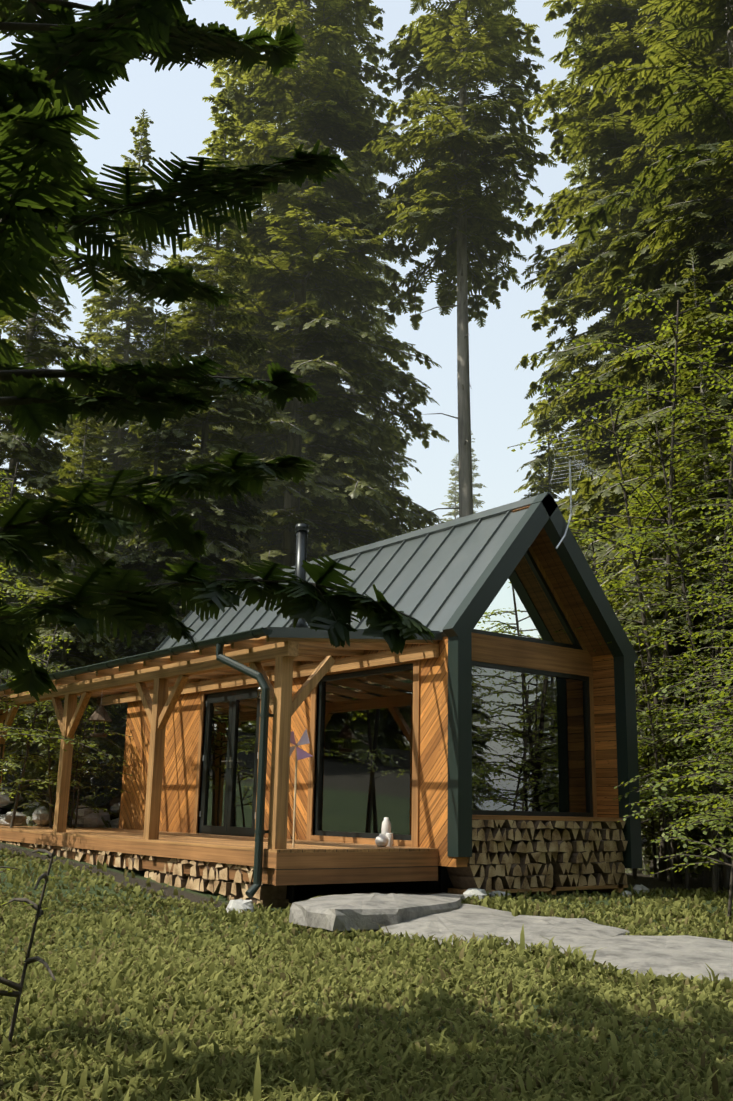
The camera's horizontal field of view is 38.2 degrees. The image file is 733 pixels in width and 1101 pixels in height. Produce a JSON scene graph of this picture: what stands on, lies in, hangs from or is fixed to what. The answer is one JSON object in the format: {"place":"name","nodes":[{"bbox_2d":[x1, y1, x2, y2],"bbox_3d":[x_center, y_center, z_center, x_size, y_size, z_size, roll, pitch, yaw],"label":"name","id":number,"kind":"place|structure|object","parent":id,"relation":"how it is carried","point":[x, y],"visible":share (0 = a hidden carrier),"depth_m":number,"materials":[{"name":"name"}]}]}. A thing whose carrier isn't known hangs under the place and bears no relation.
{"place":"outdoors","nodes":[
{"label":"outdoors","id":0,"kind":"place"},
{"bbox_2d":[257,687,260,699],"bbox_3d":[-1.509,2.045,15.385,0.170,0.240,0.110,12,-17,-36],"label":"outdoor wall lamp","id":1,"kind":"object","parent":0,"point":[258,690],"depth_m":15.36,"materials":[{"name":"black glass"}]},
{"bbox_2d":[0,0,645,544],"label":"sky","id":2,"kind":"structure","parent":0,"point":[172,99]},
{"bbox_2d":[0,747,732,1100],"bbox_3d":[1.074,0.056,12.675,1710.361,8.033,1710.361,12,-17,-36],"label":"terrain","id":3,"kind":"structure","parent":0,"point":[312,891],"depth_m":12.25,"materials":[{"name":"green plant"}]},
{"bbox_2d":[0,866,17,872],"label":"sapling","id":4,"kind":"object","parent":3,"relation":"on","point":[8,868],"visible":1,"depth_m":6.49,"materials":[{"name":"green plant"}]},
{"bbox_2d":[0,849,55,1042],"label":"bare twig","id":5,"kind":"object","parent":3,"relation":"on","point":[28,960],"visible":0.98,"depth_m":4.31,"materials":[{"name":"brown wood"}]},
{"bbox_2d":[0,619,88,827],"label":"beech shrub","id":6,"kind":"object","parent":3,"relation":"on","point":[17,757],"visible":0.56,"depth_m":17.86,"materials":[{"name":"green plant"}]},
{"bbox_2d":[0,98,108,812],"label":"fir","id":7,"kind":"object","parent":3,"relation":"on","point":[41,460],"visible":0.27,"depth_m":23.00,"materials":[{"name":"green plant"}]},
{"bbox_2d":[3,348,123,827],"bbox_3d":[-5.680,0.559,20.570,2.665,9.697,2.419,3,-14,-6],"label":"young fir","id":8,"kind":"object","parent":3,"relation":"on","point":[76,656],"visible":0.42,"depth_m":20.09,"materials":[{"name":"green plant"}]},
{"bbox_2d":[0,419,126,761],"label":"tree","id":9,"kind":"object","parent":3,"relation":"on","point":[17,594],"visible":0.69,"depth_m":15.56,"materials":[{"name":"green plant"}]},
{"bbox_2d":[0,648,131,827],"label":"fir","id":10,"kind":"object","parent":3,"relation":"on","point":[78,752],"visible":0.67,"depth_m":18.33,"materials":[{"name":"green plant"}]},
{"bbox_2d":[17,272,121,738],"bbox_3d":[-10.286,-0.465,37.758,5.415,20.521,5.248,-6,-15,26],"label":"fir","id":11,"kind":"object","parent":3,"relation":"on","point":[95,347],"visible":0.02,"depth_m":39.19,"materials":[{"name":"green plant"}]},
{"bbox_2d":[1,591,138,802],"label":"beech shrub","id":12,"kind":"object","parent":3,"relation":"on","point":[36,746],"visible":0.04,"depth_m":20.49,"materials":[{"name":"green plant"}]},
{"bbox_2d":[23,501,160,801],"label":"tree","id":13,"kind":"object","parent":3,"relation":"on","point":[131,549],"visible":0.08,"depth_m":23.27,"materials":[{"name":"green plant"}]},
{"bbox_2d":[42,109,179,751],"bbox_3d":[-7.166,-3.821,30.971,4.844,20.523,4.681,3,-14,-7],"label":"fir","id":14,"kind":"object","parent":3,"relation":"on","point":[126,351],"visible":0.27,"depth_m":31.17,"materials":[{"name":"green plant"}]},
{"bbox_2d":[85,305,141,724],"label":"fir","id":15,"kind":"object","parent":3,"relation":"on","point":[117,327],"depth_m":41.44,"materials":[{"name":"green plant"}]},
{"bbox_2d":[76,306,198,811],"bbox_3d":[-4.672,-0.021,23.156,2.932,11.754,3.231,-1,-14,9],"label":"young fir","id":16,"kind":"object","parent":3,"relation":"on","point":[130,560],"visible":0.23,"depth_m":22.71,"materials":[{"name":"green plant"}]},
{"bbox_2d":[0,840,288,907],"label":"stacked firewood","id":17,"kind":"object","parent":3,"relation":"on","point":[212,880],"depth_m":11.94,"materials":[{"name":"brown wood"}]},
{"bbox_2d":[105,329,184,739],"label":"fir","id":18,"kind":"object","parent":3,"relation":"on","point":[145,543],"depth_m":37.91,"materials":[{"name":"green plant"}]},
{"bbox_2d":[0,0,350,581],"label":"fir","id":19,"kind":"object","parent":3,"relation":"on","point":[69,59],"visible":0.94,"depth_m":4.03,"materials":[{"name":"green plant"}]},
{"bbox_2d":[0,448,316,648],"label":"bough","id":20,"kind":"object","parent":19,"relation":"attached to","point":[54,532],"visible":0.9,"depth_m":3.91,"materials":[{"name":"green plant"}]},
{"bbox_2d":[0,555,435,701],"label":"bough","id":21,"kind":"object","parent":19,"relation":"attached to","point":[316,605],"visible":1,"depth_m":3.67,"materials":[{"name":"green plant"}]},
{"bbox_2d":[100,85,280,693],"bbox_3d":[-3.926,-3.014,25.104,4.831,18.308,4.682,9,-16,-29],"label":"fir","id":22,"kind":"object","parent":3,"relation":"on","point":[194,336],"visible":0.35,"depth_m":25.04,"materials":[{"name":"green plant"}]},
{"bbox_2d":[0,635,438,885],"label":"porch","id":23,"kind":"object","parent":3,"relation":"on","point":[319,862],"visible":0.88,"depth_m":12.95,"materials":[{"name":"brown wood"}]},
{"bbox_2d":[88,697,111,736],"bbox_3d":[-3.752,2.291,14.940,0.323,0.660,0.340,12,-17,-36],"label":"bird feeder","id":24,"kind":"object","parent":23,"relation":"hanging from","point":[99,714],"visible":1,"depth_m":14.84,"materials":[{"name":"brown wood"}]},
{"bbox_2d":[0,627,273,897],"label":"gutter downpipe","id":25,"kind":"object","parent":23,"relation":"attached to","point":[265,715],"visible":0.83,"depth_m":11.31,"materials":[{"name":"green"}]},
{"bbox_2d":[70,627,442,676],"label":"porch roof sheets","id":26,"kind":"object","parent":23,"relation":"on","point":[286,632],"visible":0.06,"depth_m":11.46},
{"bbox_2d":[290,729,311,847],"bbox_3d":[-0.791,2.898,11.483,0.386,1.923,0.126,0,-14,4],"label":"pinwheel","id":27,"kind":"object","parent":23,"relation":"on","point":[300,752],"visible":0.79,"depth_m":11.63,"materials":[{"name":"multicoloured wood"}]},
{"bbox_2d":[375,817,392,846],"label":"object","id":28,"kind":"object","parent":23,"relation":"on","point":[384,838],"visible":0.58,"depth_m":12.31,"materials":[{"name":"white ceramic"}]},
{"bbox_2d":[207,186,341,556],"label":"fir","id":29,"kind":"object","parent":3,"relation":"on","point":[305,448],"visible":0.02,"depth_m":41.15,"materials":[{"name":"green plant"}]},
{"bbox_2d":[209,66,365,561],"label":"fir","id":30,"kind":"object","parent":3,"relation":"on","point":[325,480],"depth_m":42.07,"materials":[{"name":"green plant"}]},
{"bbox_2d":[223,218,354,546],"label":"fir","id":31,"kind":"object","parent":3,"relation":"on","point":[337,482],"depth_m":41.88,"materials":[{"name":"green plant"}]},
{"bbox_2d":[134,0,448,572],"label":"fir","id":32,"kind":"object","parent":3,"relation":"on","point":[326,94],"visible":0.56,"depth_m":31.07,"materials":[{"name":"green plant"}]},
{"bbox_2d":[0,759,649,913],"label":"bank rock","id":33,"kind":"object","parent":3,"relation":"on","point":[87,817],"visible":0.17,"depth_m":18.94,"materials":[{"name":"grey stone"}]},
{"bbox_2d":[315,106,421,556],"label":"fir","id":34,"kind":"object","parent":3,"relation":"on","point":[382,321],"depth_m":46.77,"materials":[{"name":"green plant"}]},
{"bbox_2d":[119,636,620,866],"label":"cabin walls","id":35,"kind":"structure","parent":3,"relation":"on","point":[179,773],"depth_m":14.81,"materials":[{"name":"brown wood"}]},
{"bbox_2d":[157,496,610,656],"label":"roof","id":36,"kind":"structure","parent":35,"relation":"on","point":[427,577],"depth_m":14.75,"materials":[{"name":"grey metal"}]},
{"bbox_2d":[289,523,308,627],"bbox_3d":[-0.989,0.496,15.801,0.390,1.814,0.400,12,-17,-36],"label":"stove pipe","id":37,"kind":"object","parent":36,"relation":"on","point":[301,530],"visible":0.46,"depth_m":15.85,"materials":[{"name":"grey metal"}]},
{"bbox_2d":[128,492,641,868],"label":"exterior frame trim","id":38,"kind":"structure","parent":35,"relation":"attached to","point":[543,511],"depth_m":13.52,"materials":[{"name":"green"}]},
{"bbox_2d":[549,429,602,548],"bbox_3d":[2.950,-0.663,14.391,0.440,1.586,1.379,-8,-16,32],"label":"tv antenna","id":39,"kind":"object","parent":38,"relation":"attached to","point":[570,485],"visible":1,"depth_m":14.05,"materials":[{"name":"silver metal"}]},
{"bbox_2d":[193,550,592,846],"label":"windows","id":40,"kind":"structure","parent":35,"relation":"attached to","point":[531,742],"depth_m":13.86,"materials":[{"name":"black"}]},
{"bbox_2d":[472,546,624,821],"bbox_3d":[2.091,1.651,13.587,2.880,4.540,0.630,12,-17,-36],"label":"window frame surround","id":41,"kind":"object","parent":35,"relation":"attached to","point":[513,652],"visible":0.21,"depth_m":13.96,"materials":[{"name":"brown wood"}]},
{"bbox_2d":[467,506,618,862],"bbox_3d":[2.155,1.619,13.510,2.860,4.488,0.498,12,-17,-36],"label":"recess lining","id":42,"kind":"object","parent":41,"relation":"attached to","point":[560,580],"visible":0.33,"depth_m":14.26,"materials":[{"name":"brown wood"}]},
{"bbox_2d":[289,891,464,930],"bbox_3d":[0.226,3.600,10.778,1.491,0.356,4.855,-1,-14,9],"label":"step stone","id":43,"kind":"object","parent":3,"relation":"on","point":[365,911],"visible":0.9,"depth_m":9.10,"materials":[{"name":"stone"}]},
{"bbox_2d":[376,418,412,537],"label":"young fir","id":44,"kind":"object","parent":3,"relation":"on","point":[398,461],"visible":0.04,"depth_m":32.39,"materials":[{"name":"green plant"}]},
{"bbox_2d":[286,827,590,903],"bbox_3d":[-2.473,4.009,14.236,4.186,1.000,10.306,28,-30,-62],"label":"foundation","id":45,"kind":"object","parent":3,"relation":"on","point":[445,883],"visible":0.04,"depth_m":12.29,"materials":[{"name":"black"}]},
{"bbox_2d":[365,903,514,944],"bbox_3d":[0.635,3.377,9.655,1.542,0.146,3.970,0,-14,6],"label":"path stone","id":46,"kind":"object","parent":3,"relation":"on","point":[466,920],"visible":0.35,"depth_m":8.79,"materials":[{"name":"stone"}]},
{"bbox_2d":[441,454,458,521],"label":"fir","id":47,"kind":"object","parent":3,"relation":"on","point":[452,473],"depth_m":110.31,"materials":[{"name":"green plant"}]},
{"bbox_2d":[355,0,557,517],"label":"fir","id":48,"kind":"object","parent":3,"relation":"on","point":[439,195],"visible":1,"depth_m":30.78,"materials":[{"name":"green plant"}]},
{"bbox_2d":[451,431,485,515],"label":"fir","id":49,"kind":"object","parent":3,"relation":"on","point":[480,485],"depth_m":111.56,"materials":[{"name":"green plant"}]},
{"bbox_2d":[448,884,627,894],"bbox_3d":[2.103,4.139,12.895,2.800,0.100,0.460,12,-17,-36],"label":"pallet stack","id":50,"kind":"object","parent":3,"relation":"on","point":[606,888],"visible":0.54,"depth_m":12.83,"materials":[{"name":"brown wood"}]},
{"bbox_2d":[446,819,627,890],"bbox_3d":[2.127,3.712,12.992,2.773,0.794,0.507,12,-17,-36],"label":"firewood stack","id":51,"kind":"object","parent":50,"relation":"on","point":[517,854],"depth_m":12.74,"materials":[{"name":"brown wood"}]},
{"bbox_2d":[521,384,574,508],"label":"young fir","id":52,"kind":"object","parent":3,"relation":"on","point":[549,487],"visible":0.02,"depth_m":30.93,"materials":[{"name":"green plant"}]},
{"bbox_2d":[493,915,629,951],"bbox_3d":[1.529,3.171,8.740,1.187,0.138,2.670,-4,-15,20],"label":"path stone","id":53,"kind":"object","parent":3,"relation":"on","point":[566,932],"visible":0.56,"depth_m":8.53,"materials":[{"name":"stone"}]},
{"bbox_2d":[514,85,650,751],"bbox_3d":[8.964,-6.911,38.329,8.064,32.323,8.884,2,-14,-5],"label":"fir","id":54,"kind":"object","parent":3,"relation":"on","point":[569,174],"depth_m":38.48,"materials":[{"name":"green plant"}]},
{"bbox_2d":[557,355,653,841],"bbox_3d":[5.462,0.885,25.853,3.392,12.342,3.079,-5,-15,24],"label":"young fir","id":55,"kind":"object","parent":3,"relation":"on","point":[592,399],"visible":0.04,"depth_m":26.61,"materials":[{"name":"green plant"}]},
{"bbox_2d":[570,503,650,622],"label":"tree","id":56,"kind":"object","parent":3,"relation":"on","point":[590,525],"visible":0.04,"depth_m":21.60,"materials":[{"name":"green plant"}]},
{"bbox_2d":[507,284,732,883],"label":"tree","id":57,"kind":"object","parent":3,"relation":"on","point":[662,876],"visible":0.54,"depth_m":16.60,"materials":[{"name":"green plant"}]},
{"bbox_2d":[515,0,730,848],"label":"fir","id":58,"kind":"object","parent":3,"relation":"on","point":[617,27],"visible":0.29,"depth_m":27.48,"materials":[{"name":"green plant"}]},
{"bbox_2d":[559,935,732,980],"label":"path stone","id":59,"kind":"object","parent":3,"relation":"on","point":[688,956],"visible":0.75,"depth_m":7.20,"materials":[{"name":"stone"}]},
{"bbox_2d":[560,0,732,770],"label":"fir","id":60,"kind":"object","parent":3,"relation":"on","point":[663,237],"visible":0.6,"depth_m":21.55,"materials":[{"name":"green plant"}]},
{"bbox_2d":[576,317,732,888],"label":"tree","id":61,"kind":"object","parent":3,"relation":"on","point":[707,882],"visible":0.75,"depth_m":15.71,"materials":[{"name":"green plant"}]},
{"bbox_2d":[614,377,703,877],"bbox_3d":[5.006,1.110,18.403,2.423,8.815,2.199,12,-17,-36],"label":"young fir","id":62,"kind":"object","parent":3,"relation":"on","point":[646,849],"visible":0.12,"depth_m":18.42,"materials":[{"name":"green plant"}]},
{"bbox_2d":[589,438,732,791],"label":"tree","id":63,"kind":"object","parent":3,"relation":"on","point":[643,498],"visible":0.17,"depth_m":17.52,"materials":[{"name":"green plant"}]},
{"bbox_2d":[610,360,732,704],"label":"tree","id":64,"kind":"object","parent":3,"relation":"on","point":[696,459],"visible":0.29,"depth_m":16.85,"materials":[{"name":"green plant"}]},
{"bbox_2d":[613,557,732,847],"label":"tree","id":65,"kind":"object","parent":3,"relation":"on","point":[687,797],"visible":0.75,"depth_m":12.21,"materials":[{"name":"green plant"}]},
{"bbox_2d":[614,385,732,788],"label":"tree","id":66,"kind":"object","parent":3,"relation":"on","point":[727,518],"visible":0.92,"depth_m":14.25,"materials":[{"name":"green plant"}]},
{"bbox_2d":[619,597,730,862],"bbox_3d":[5.239,2.750,18.568,3.918,5.556,3.953,7,-15,-21],"label":"beech shrub","id":67,"kind":"object","parent":3,"relation":"on","point":[682,858],"visible":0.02,"depth_m":18.20,"materials":[{"name":"green plant"}]},
{"bbox_2d":[632,609,730,878],"bbox_3d":[4.472,2.898,16.570,2.951,4.389,3.244,-4,-15,20],"label":"beech shrub","id":68,"kind":"object","parent":3,"relation":"on","point":[642,803],"visible":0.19,"depth_m":16.41,"materials":[{"name":"green plant"}]},
{"bbox_2d":[635,249,732,884],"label":"young fir","id":69,"kind":"object","parent":3,"relation":"on","point":[690,316],"visible":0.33,"depth_m":17.00,"materials":[{"name":"green plant"}]},
{"bbox_2d":[635,630,732,888],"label":"beech shrub","id":70,"kind":"object","parent":3,"relation":"on","point":[664,746],"visible":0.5,"depth_m":15.15,"materials":[{"name":"green plant"}]},
{"bbox_2d":[636,541,732,892],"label":"tree","id":71,"kind":"object","parent":3,"relation":"on","point":[715,867],"visible":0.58,"depth_m":14.65,"materials":[{"name":"green plant"}]},
{"bbox_2d":[637,453,732,836],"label":"tree","id":72,"kind":"object","parent":3,"relation":"on","point":[729,719],"visible":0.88,"depth_m":10.64,"materials":[{"name":"green plant"}]},
{"bbox_2d":[650,645,732,919],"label":"tree","id":73,"kind":"object","parent":3,"relation":"on","point":[722,818],"visible":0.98,"depth_m":10.41,"materials":[{"name":"green plant"}]},
{"bbox_2d":[658,629,732,860],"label":"tree","id":74,"kind":"object","parent":3,"relation":"on","point":[725,785],"visible":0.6,"depth_m":13.47,"materials":[{"name":"green plant"}]},
{"bbox_2d":[670,381,732,807],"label":"tree","id":75,"kind":"object","parent":3,"relation":"on","point":[710,505],"visible":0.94,"depth_m":12.05,"materials":[{"name":"green plant"}]}
]}

